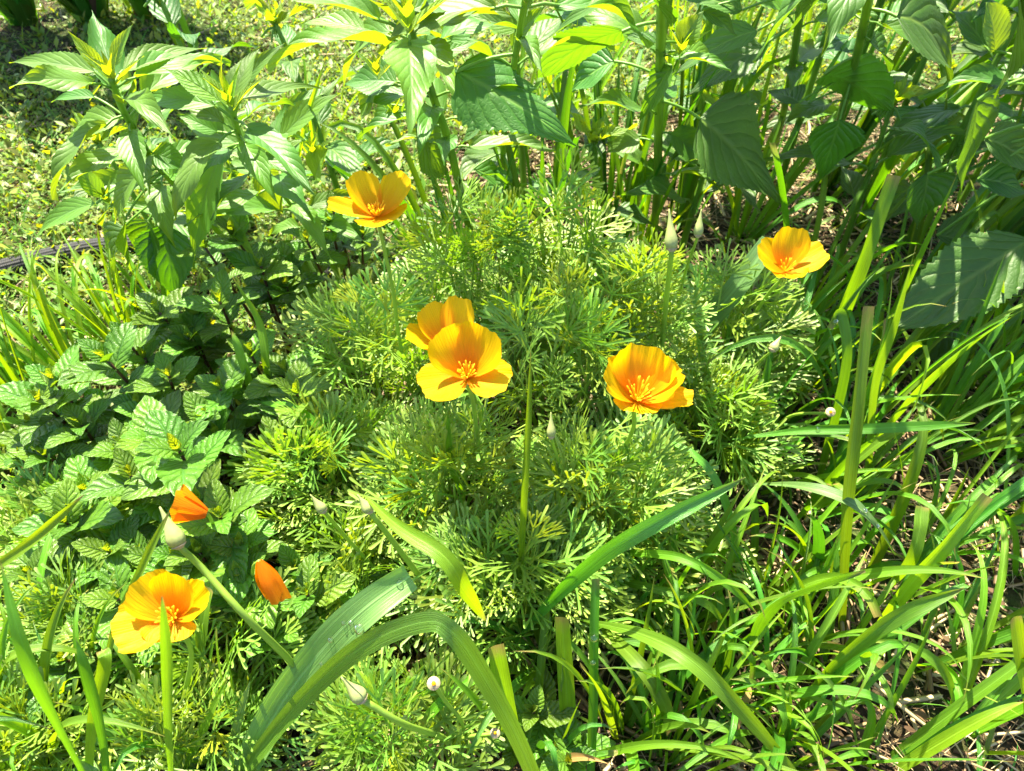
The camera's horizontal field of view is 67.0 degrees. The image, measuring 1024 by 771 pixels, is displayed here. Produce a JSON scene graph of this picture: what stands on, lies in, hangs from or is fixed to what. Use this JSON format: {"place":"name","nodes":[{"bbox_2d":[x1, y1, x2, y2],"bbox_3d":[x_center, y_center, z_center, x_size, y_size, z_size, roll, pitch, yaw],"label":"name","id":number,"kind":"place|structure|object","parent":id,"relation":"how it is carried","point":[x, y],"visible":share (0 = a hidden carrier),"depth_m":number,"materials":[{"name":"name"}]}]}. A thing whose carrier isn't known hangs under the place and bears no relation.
{"place":"outdoors","nodes":[
{"label":"outdoors","id":0,"kind":"place"},
{"bbox_2d":[0,0,1023,770],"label":"ground","id":1,"kind":"structure","parent":0,"point":[1012,598],"depth_m":0.94,"materials":[{"name":"soil"}]},
{"bbox_2d":[0,560,84,770],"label":"grass shoot","id":2,"kind":"object","parent":1,"relation":"on","point":[29,667],"depth_m":0.43,"materials":[{"name":"green plant"}]},
{"bbox_2d":[0,242,96,393],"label":"grass tuft","id":3,"kind":"object","parent":1,"relation":"on","point":[46,318],"visible":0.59,"depth_m":0.93,"materials":[{"name":"green plant"}]},
{"bbox_2d":[0,343,119,461],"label":"mint plant","id":4,"kind":"object","parent":1,"relation":"on","point":[40,401],"visible":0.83,"depth_m":0.76,"materials":[{"name":"green plant"}]},
{"bbox_2d":[0,418,132,521],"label":"mint plant","id":5,"kind":"object","parent":1,"relation":"on","point":[78,466],"visible":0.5,"depth_m":0.75,"materials":[{"name":"green plant"}]},
{"bbox_2d":[0,214,141,343],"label":"grass tuft","id":6,"kind":"object","parent":1,"relation":"on","point":[93,326],"visible":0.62,"depth_m":0.96,"materials":[{"name":"green plant"}]},
{"bbox_2d":[2,477,155,598],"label":"mint plant","id":7,"kind":"object","parent":1,"relation":"on","point":[95,530],"visible":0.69,"depth_m":0.68,"materials":[{"name":"green plant"}]},
{"bbox_2d":[0,445,160,608],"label":"poppy plant","id":8,"kind":"object","parent":1,"relation":"on","point":[13,507],"visible":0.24,"depth_m":0.75,"materials":[{"name":"green plant"}]},
{"bbox_2d":[0,523,162,770],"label":"grass tuft","id":9,"kind":"object","parent":1,"relation":"on","point":[45,656],"visible":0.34,"depth_m":0.59,"materials":[{"name":"green plant"}]},
{"bbox_2d":[0,639,174,770],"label":"poppy plant","id":10,"kind":"object","parent":1,"relation":"on","point":[16,697],"visible":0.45,"depth_m":0.60,"materials":[{"name":"green plant"}]},
{"bbox_2d":[6,551,175,721],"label":"mint plant","id":11,"kind":"object","parent":1,"relation":"on","point":[94,601],"visible":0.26,"depth_m":0.63,"materials":[{"name":"green plant"}]},
{"bbox_2d":[0,546,237,708],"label":"poppy plant","id":12,"kind":"object","parent":1,"relation":"on","point":[48,598],"visible":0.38,"depth_m":0.65,"materials":[{"name":"green plant"}]},
{"bbox_2d":[57,318,199,433],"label":"mint plant","id":13,"kind":"object","parent":1,"relation":"on","point":[157,376],"visible":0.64,"depth_m":0.78,"materials":[{"name":"green plant"}]},
{"bbox_2d":[9,11,285,306],"bbox_3d":[-0.391,-0.176,0.826,0.280,0.452,0.265,0,48,0],"label":"leafy plant","id":14,"kind":"object","parent":1,"relation":"on","point":[161,245],"visible":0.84,"depth_m":0.72,"materials":[{"name":"green plant"}]},
{"bbox_2d":[78,395,280,583],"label":"mint plant","id":15,"kind":"object","parent":1,"relation":"on","point":[163,461],"visible":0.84,"depth_m":0.66,"materials":[{"name":"green plant"}]},
{"bbox_2d":[52,646,316,770],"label":"poppy plant","id":16,"kind":"object","parent":1,"relation":"on","point":[122,738],"visible":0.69,"depth_m":0.60,"materials":[{"name":"green plant"}]},
{"bbox_2d":[110,569,209,717],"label":"poppy flower","id":17,"kind":"object","parent":16,"relation":"on","point":[135,624],"visible":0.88,"depth_m":0.45,"materials":[{"name":"orange plant"}]},
{"bbox_2d":[99,507,286,613],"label":"mint plant","id":18,"kind":"object","parent":1,"relation":"on","point":[165,556],"visible":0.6,"depth_m":0.64,"materials":[{"name":"green plant"}]},
{"bbox_2d":[113,353,277,484],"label":"mint plant","id":19,"kind":"object","parent":1,"relation":"on","point":[211,398],"visible":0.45,"depth_m":0.75,"materials":[{"name":"green plant"}]},
{"bbox_2d":[130,269,261,406],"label":"mint plant","id":20,"kind":"object","parent":1,"relation":"on","point":[191,330],"visible":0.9,"depth_m":0.83,"materials":[{"name":"green plant"}]},
{"bbox_2d":[77,566,396,768],"bbox_3d":[-0.230,0.225,0.653,0.264,0.171,0.170,0,48,0],"label":"poppy plant","id":21,"kind":"object","parent":1,"relation":"on","point":[290,621],"visible":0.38,"depth_m":0.63,"materials":[{"name":"green plant"}]},
{"bbox_2d":[176,215,324,353],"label":"mint plant","id":22,"kind":"object","parent":1,"relation":"on","point":[276,281],"visible":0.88,"depth_m":0.87,"materials":[{"name":"green plant"}]},
{"bbox_2d":[135,43,370,308],"bbox_3d":[-0.263,-0.178,0.827,0.216,0.451,0.331,0,48,0],"label":"leafy plant","id":23,"kind":"object","parent":1,"relation":"on","point":[204,192],"visible":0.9,"depth_m":0.71,"materials":[{"name":"green plant"}]},
{"bbox_2d":[215,329,346,500],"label":"mint plant","id":24,"kind":"object","parent":1,"relation":"on","point":[259,387],"visible":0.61,"depth_m":0.74,"materials":[{"name":"green plant"}]},
{"bbox_2d":[210,530,387,665],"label":"mint plant","id":25,"kind":"object","parent":1,"relation":"on","point":[305,572],"visible":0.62,"depth_m":0.64,"materials":[{"name":"green plant"}]},
{"bbox_2d":[237,0,409,195],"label":"leafy plant","id":26,"kind":"object","parent":1,"relation":"on","point":[342,155],"visible":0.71,"depth_m":1.00,"materials":[{"name":"green plant"}]},
{"bbox_2d":[234,565,416,770],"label":"grass shoot","id":27,"kind":"object","parent":1,"relation":"on","point":[368,607],"depth_m":0.55,"materials":[{"name":"green plant"}]},
{"bbox_2d":[281,191,391,326],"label":"mint plant","id":28,"kind":"object","parent":1,"relation":"on","point":[320,257],"visible":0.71,"depth_m":0.90,"materials":[{"name":"green plant"}]},
{"bbox_2d":[220,385,454,573],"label":"poppy plant","id":29,"kind":"object","parent":1,"relation":"on","point":[331,444],"visible":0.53,"depth_m":0.70,"materials":[{"name":"green plant"}]},
{"bbox_2d":[268,259,481,487],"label":"poppy plant","id":30,"kind":"object","parent":1,"relation":"on","point":[367,317],"visible":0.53,"depth_m":0.77,"materials":[{"name":"green plant"}]},
{"bbox_2d":[328,170,410,389],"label":"poppy flower","id":31,"kind":"object","parent":30,"relation":"on","point":[372,201],"visible":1,"depth_m":0.64,"materials":[{"name":"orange plant"}]},
{"bbox_2d":[272,479,489,665],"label":"poppy plant","id":32,"kind":"object","parent":1,"relation":"on","point":[335,546],"visible":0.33,"depth_m":0.67,"materials":[{"name":"green plant"}]},
{"bbox_2d":[237,611,538,770],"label":"grass shoot","id":33,"kind":"object","parent":1,"relation":"on","point":[455,636],"depth_m":0.49,"materials":[{"name":"green plant"}]},
{"bbox_2d":[243,0,555,260],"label":"leafy plant","id":34,"kind":"object","parent":1,"relation":"on","point":[412,60],"visible":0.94,"depth_m":0.59,"materials":[{"name":"green plant"}]},
{"bbox_2d":[295,646,509,770],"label":"poppy plant","id":35,"kind":"object","parent":1,"relation":"on","point":[335,728],"visible":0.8,"depth_m":0.60,"materials":[{"name":"green plant"}]},
{"bbox_2d":[364,495,486,621],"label":"grass shoot","id":36,"kind":"object","parent":1,"relation":"on","point":[445,558],"depth_m":0.52,"materials":[{"name":"green plant"}]},
{"bbox_2d":[304,62,564,301],"bbox_3d":[-0.115,-0.190,0.939,0.303,0.301,0.182,21,51,18],"label":"strap leaf plant","id":37,"kind":"object","parent":1,"relation":"on","point":[374,166],"visible":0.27,"depth_m":0.94,"materials":[{"name":"green plant"}]},
{"bbox_2d":[323,395,585,626],"bbox_3d":[-0.049,0.105,0.710,0.222,0.246,0.214,24,52,20],"label":"poppy plant","id":38,"kind":"object","parent":1,"relation":"on","point":[432,436],"visible":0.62,"depth_m":0.67,"materials":[{"name":"green plant"}]},
{"bbox_2d":[405,295,488,456],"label":"poppy flower","id":39,"kind":"object","parent":38,"relation":"on","point":[434,318],"visible":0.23,"depth_m":0.60,"materials":[{"name":"orange plant"}]},
{"bbox_2d":[416,321,512,471],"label":"poppy flower","id":40,"kind":"object","parent":38,"relation":"on","point":[466,354],"visible":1,"depth_m":0.53,"materials":[{"name":"orange plant"}]},
{"bbox_2d":[363,172,553,425],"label":"poppy plant","id":41,"kind":"object","parent":1,"relation":"on","point":[424,259],"visible":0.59,"depth_m":0.78,"materials":[{"name":"green plant"}]},
{"bbox_2d":[0,0,1014,654],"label":"ground cover","id":42,"kind":"object","parent":1,"relation":"on","point":[8,202],"visible":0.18,"depth_m":1.35,"materials":[{"name":"green plant"}]},
{"bbox_2d":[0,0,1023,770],"bbox_3d":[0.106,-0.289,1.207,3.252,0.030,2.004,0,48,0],"label":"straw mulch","id":43,"kind":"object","parent":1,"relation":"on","point":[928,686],"visible":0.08,"depth_m":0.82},
{"bbox_2d":[385,485,643,689],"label":"poppy plant","id":44,"kind":"object","parent":1,"relation":"on","point":[450,599],"visible":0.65,"depth_m":0.64,"materials":[{"name":"green plant"}]},
{"bbox_2d":[377,0,653,215],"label":"leafy plant","id":45,"kind":"object","parent":1,"relation":"on","point":[478,103],"visible":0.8,"depth_m":0.68,"materials":[{"name":"green plant"}]},
{"bbox_2d":[418,526,613,764],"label":"grass tuft","id":46,"kind":"object","parent":1,"relation":"on","point":[517,683],"visible":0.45,"depth_m":0.64,"materials":[{"name":"green plant"}]},
{"bbox_2d":[459,19,579,288],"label":"strap leaf plant","id":47,"kind":"object","parent":1,"relation":"on","point":[564,107],"visible":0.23,"depth_m":0.91,"materials":[{"name":"green plant"}]},
{"bbox_2d":[453,8,609,204],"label":"leafy plant","id":48,"kind":"object","parent":1,"relation":"on","point":[547,25],"visible":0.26,"depth_m":1.07,"materials":[{"name":"green plant"}]},
{"bbox_2d":[422,254,669,477],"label":"poppy plant","id":49,"kind":"object","parent":1,"relation":"on","point":[585,314],"visible":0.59,"depth_m":0.72,"materials":[{"name":"green plant"}]},
{"bbox_2d":[446,144,656,412],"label":"poppy plant","id":50,"kind":"object","parent":1,"relation":"on","point":[585,233],"visible":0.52,"depth_m":0.78,"materials":[{"name":"green plant"}]},
{"bbox_2d":[492,668,615,770],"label":"mint plant","id":51,"kind":"object","parent":1,"relation":"on","point":[549,721],"visible":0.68,"depth_m":0.61,"materials":[{"name":"green plant"}]},
{"bbox_2d":[420,570,751,770],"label":"grass tuft","id":52,"kind":"object","parent":1,"relation":"on","point":[608,752],"visible":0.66,"depth_m":0.58,"materials":[{"name":"green plant"}]},
{"bbox_2d":[466,397,718,621],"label":"poppy plant","id":53,"kind":"object","parent":1,"relation":"on","point":[669,459],"visible":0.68,"depth_m":0.68,"materials":[{"name":"green plant"}]},
{"bbox_2d":[603,343,693,491],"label":"poppy flower","id":54,"kind":"object","parent":53,"relation":"on","point":[641,379],"visible":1,"depth_m":0.54,"materials":[{"name":"orange plant"}]},
{"bbox_2d":[162,95,1023,770],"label":"leaf litter","id":55,"kind":"object","parent":1,"relation":"on","point":[920,713],"visible":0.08,"depth_m":0.78,"materials":[{"name":"brown plant"}]},
{"bbox_2d":[520,108,665,239],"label":"leafy plant","id":56,"kind":"object","parent":1,"relation":"on","point":[594,135],"visible":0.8,"depth_m":0.96,"materials":[{"name":"green plant"}]},
{"bbox_2d":[183,82,1023,770],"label":"grass","id":57,"kind":"structure","parent":1,"relation":"on","point":[953,642],"depth_m":0.77,"materials":[{"name":"green plant"}]},
{"bbox_2d":[521,227,736,439],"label":"poppy plant","id":58,"kind":"object","parent":1,"relation":"on","point":[643,291],"visible":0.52,"depth_m":0.76,"materials":[{"name":"green plant"}]},
{"bbox_2d":[519,477,744,638],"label":"grass shoot","id":59,"kind":"object","parent":1,"relation":"on","point":[595,561],"depth_m":0.53,"materials":[{"name":"green plant"}]},
{"bbox_2d":[544,0,728,251],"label":"strap leaf plant","id":60,"kind":"object","parent":1,"relation":"on","point":[644,126],"visible":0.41,"depth_m":1.04,"materials":[{"name":"green plant"}]},
{"bbox_2d":[529,455,766,651],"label":"poppy plant","id":61,"kind":"object","parent":1,"relation":"on","point":[710,524],"visible":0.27,"depth_m":0.72,"materials":[{"name":"green plant"}]},
{"bbox_2d":[538,0,780,244],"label":"leafy plant","id":62,"kind":"object","parent":1,"relation":"on","point":[721,143],"visible":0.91,"depth_m":0.84,"materials":[{"name":"green plant"}]},
{"bbox_2d":[518,574,808,770],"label":"grass tuft","id":63,"kind":"object","parent":1,"relation":"on","point":[612,711],"visible":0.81,"depth_m":0.61,"materials":[{"name":"green plant"}]},
{"bbox_2d":[572,54,800,253],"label":"grass tuft","id":64,"kind":"object","parent":1,"relation":"on","point":[646,204],"visible":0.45,"depth_m":1.05,"materials":[{"name":"green plant"}]},
{"bbox_2d":[583,567,793,770],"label":"grass tuft","id":65,"kind":"object","parent":1,"relation":"on","point":[675,758],"visible":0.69,"depth_m":0.63,"materials":[{"name":"green plant"}]},
{"bbox_2d":[622,84,767,259],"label":"leafy plant","id":66,"kind":"object","parent":1,"relation":"on","point":[659,184],"visible":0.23,"depth_m":1.00,"materials":[{"name":"green plant"}]},
{"bbox_2d":[612,343,815,494],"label":"poppy plant","id":67,"kind":"object","parent":1,"relation":"on","point":[742,386],"visible":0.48,"depth_m":0.78,"materials":[{"name":"green plant"}]},
{"bbox_2d":[628,236,828,423],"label":"poppy plant","id":68,"kind":"object","parent":1,"relation":"on","point":[775,322],"visible":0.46,"depth_m":0.83,"materials":[{"name":"green plant"}]},
{"bbox_2d":[736,226,829,337],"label":"poppy flower","id":69,"kind":"object","parent":68,"relation":"on","point":[789,252],"visible":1,"depth_m":0.70,"materials":[{"name":"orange plant"}]},
{"bbox_2d":[599,468,872,758],"bbox_3d":[0.171,0.202,0.669,0.219,0.175,0.233,0,48,0],"label":"grass tuft","id":70,"kind":"object","parent":1,"relation":"on","point":[743,648],"visible":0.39,"depth_m":0.65,"materials":[{"name":"green plant"}]},
{"bbox_2d":[667,5,808,231],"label":"strap leaf plant","id":71,"kind":"object","parent":1,"relation":"on","point":[687,184],"visible":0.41,"depth_m":1.08,"materials":[{"name":"green plant"}]},
{"bbox_2d":[601,575,898,764],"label":"grass tuft","id":72,"kind":"object","parent":1,"relation":"on","point":[670,663],"visible":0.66,"depth_m":0.62,"materials":[{"name":"green plant"}]},
{"bbox_2d":[639,471,883,666],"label":"grass tuft","id":73,"kind":"object","parent":1,"relation":"on","point":[717,535],"visible":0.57,"depth_m":0.68,"materials":[{"name":"green plant"}]},
{"bbox_2d":[672,0,877,170],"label":"leafy plant","id":74,"kind":"object","parent":1,"relation":"on","point":[739,43],"visible":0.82,"depth_m":0.83,"materials":[{"name":"green plant"}]},
{"bbox_2d":[678,552,905,770],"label":"grass tuft","id":75,"kind":"object","parent":1,"relation":"on","point":[847,668],"visible":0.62,"depth_m":0.62,"materials":[{"name":"green plant"}]},
{"bbox_2d":[579,619,795,769],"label":"grass shoot","id":76,"kind":"object","parent":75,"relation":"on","point":[711,679],"depth_m":0.53,"materials":[{"name":"green plant"}]},
{"bbox_2d":[724,21,910,244],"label":"grass tuft","id":77,"kind":"object","parent":1,"relation":"on","point":[793,173],"visible":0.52,"depth_m":1.10,"materials":[{"name":"green plant"}]},
{"bbox_2d":[659,442,985,645],"bbox_3d":[0.246,0.143,0.713,0.241,0.188,0.205,0,48,0],"label":"grass tuft","id":78,"kind":"object","parent":1,"relation":"on","point":[866,595],"visible":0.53,"depth_m":0.70,"materials":[{"name":"green plant"}]},
{"bbox_2d":[685,480,963,748],"bbox_3d":[0.254,0.198,0.668,0.209,0.182,0.216,-5,48,-5],"label":"grass tuft","id":79,"kind":"object","parent":1,"relation":"on","point":[846,633],"visible":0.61,"depth_m":0.68,"materials":[{"name":"green plant"}]},
{"bbox_2d":[734,266,951,435],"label":"grass tuft","id":80,"kind":"object","parent":1,"relation":"on","point":[824,344],"visible":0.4,"depth_m":0.84,"materials":[{"name":"green plant"}]},
{"bbox_2d":[744,480,958,628],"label":"grass tuft","id":81,"kind":"object","parent":1,"relation":"on","point":[817,547],"visible":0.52,"depth_m":0.72,"materials":[{"name":"green plant"}]},
{"bbox_2d":[838,306,873,631],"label":"grass shoot","id":82,"kind":"object","parent":1,"relation":"on","point":[853,447],"depth_m":0.61,"materials":[{"name":"green plant"}]},
{"bbox_2d":[768,0,953,180],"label":"leafy plant","id":83,"kind":"object","parent":1,"relation":"on","point":[866,79],"visible":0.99,"depth_m":0.87,"materials":[{"name":"green plant"}]},
{"bbox_2d":[700,273,1023,474],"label":"grass tuft","id":84,"kind":"object","parent":1,"relation":"on","point":[910,347],"visible":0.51,"depth_m":0.81,"materials":[{"name":"green plant"}]},
{"bbox_2d":[769,410,955,600],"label":"grass tuft","id":85,"kind":"object","parent":1,"relation":"on","point":[869,447],"visible":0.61,"depth_m":0.76,"materials":[{"name":"green plant"}]},
{"bbox_2d":[824,174,900,361],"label":"grass shoot","id":86,"kind":"object","parent":1,"relation":"on","point":[884,202],"depth_m":0.81,"materials":[{"name":"green plant"}]},
{"bbox_2d":[763,70,965,263],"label":"leafy plant","id":87,"kind":"object","parent":1,"relation":"on","point":[919,137],"visible":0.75,"depth_m":0.98,"materials":[{"name":"green plant"}]},
{"bbox_2d":[757,536,971,699],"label":"grass tuft","id":88,"kind":"object","parent":1,"relation":"on","point":[834,593],"visible":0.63,"depth_m":0.66,"materials":[{"name":"green plant"}]},
{"bbox_2d":[769,142,977,331],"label":"grass tuft","id":89,"kind":"object","parent":1,"relation":"on","point":[820,210],"visible":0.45,"depth_m":0.97,"materials":[{"name":"green plant"}]},
{"bbox_2d":[746,590,1008,770],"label":"grass tuft","id":90,"kind":"object","parent":1,"relation":"on","point":[822,725],"visible":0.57,"depth_m":0.63,"materials":[{"name":"green plant"}]},
{"bbox_2d":[793,588,963,711],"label":"grass shoot","id":91,"kind":"object","parent":1,"relation":"on","point":[885,625],"depth_m":0.60,"materials":[{"name":"green plant"}]},
{"bbox_2d":[774,283,1023,502],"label":"grass tuft","id":92,"kind":"object","parent":1,"relation":"on","point":[882,451],"visible":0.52,"depth_m":0.80,"materials":[{"name":"green plant"}]},
{"bbox_2d":[791,586,1023,770],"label":"grass tuft","id":93,"kind":"object","parent":1,"relation":"on","point":[933,736],"visible":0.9,"depth_m":0.62,"materials":[{"name":"green plant"}]},
{"bbox_2d":[809,0,1016,206],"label":"strap leaf plant","id":94,"kind":"object","parent":1,"relation":"on","point":[867,124],"visible":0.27,"depth_m":1.14,"materials":[{"name":"green plant"}]},
{"bbox_2d":[829,165,1023,367],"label":"grass tuft","id":95,"kind":"object","parent":1,"relation":"on","point":[927,331],"visible":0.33,"depth_m":0.90,"materials":[{"name":"green plant"}]},
{"bbox_2d":[877,493,992,620],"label":"grass shoot","id":96,"kind":"object","parent":1,"relation":"on","point":[912,584],"depth_m":0.64,"materials":[{"name":"green plant"}]},
{"bbox_2d":[868,403,1023,699],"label":"grass tuft","id":97,"kind":"object","parent":1,"relation":"on","point":[957,514],"visible":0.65,"depth_m":0.70,"materials":[{"name":"green plant"}]},
{"bbox_2d":[869,0,1023,249],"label":"leafy plant","id":98,"kind":"object","parent":1,"relation":"on","point":[970,24],"visible":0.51,"depth_m":0.96,"materials":[{"name":"green plant"}]},
{"bbox_2d":[876,509,1023,754],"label":"grass tuft","id":99,"kind":"object","parent":1,"relation":"on","point":[1007,689],"visible":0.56,"depth_m":0.67,"materials":[{"name":"green plant"}]},
{"bbox_2d":[885,274,1023,420],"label":"grass tuft","id":100,"kind":"object","parent":1,"relation":"on","point":[942,383],"visible":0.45,"depth_m":0.89,"materials":[{"name":"green plant"}]},
{"bbox_2d":[893,100,1023,295],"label":"grass tuft","id":101,"kind":"object","parent":1,"relation":"on","point":[919,234],"visible":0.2,"depth_m":1.00,"materials":[{"name":"green plant"}]},
{"bbox_2d":[895,416,1023,562],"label":"grass tuft","id":102,"kind":"object","parent":1,"relation":"on","point":[983,532],"visible":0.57,"depth_m":0.76,"materials":[{"name":"green plant"}]},
{"bbox_2d":[898,0,1023,360],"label":"leafy plant","id":103,"kind":"object","parent":1,"relation":"on","point":[965,265],"visible":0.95,"depth_m":0.81,"materials":[{"name":"green plant"}]},
{"bbox_2d":[926,252,1023,468],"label":"grass tuft","id":104,"kind":"object","parent":1,"relation":"on","point":[970,450],"visible":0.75,"depth_m":0.84,"materials":[{"name":"green plant"}]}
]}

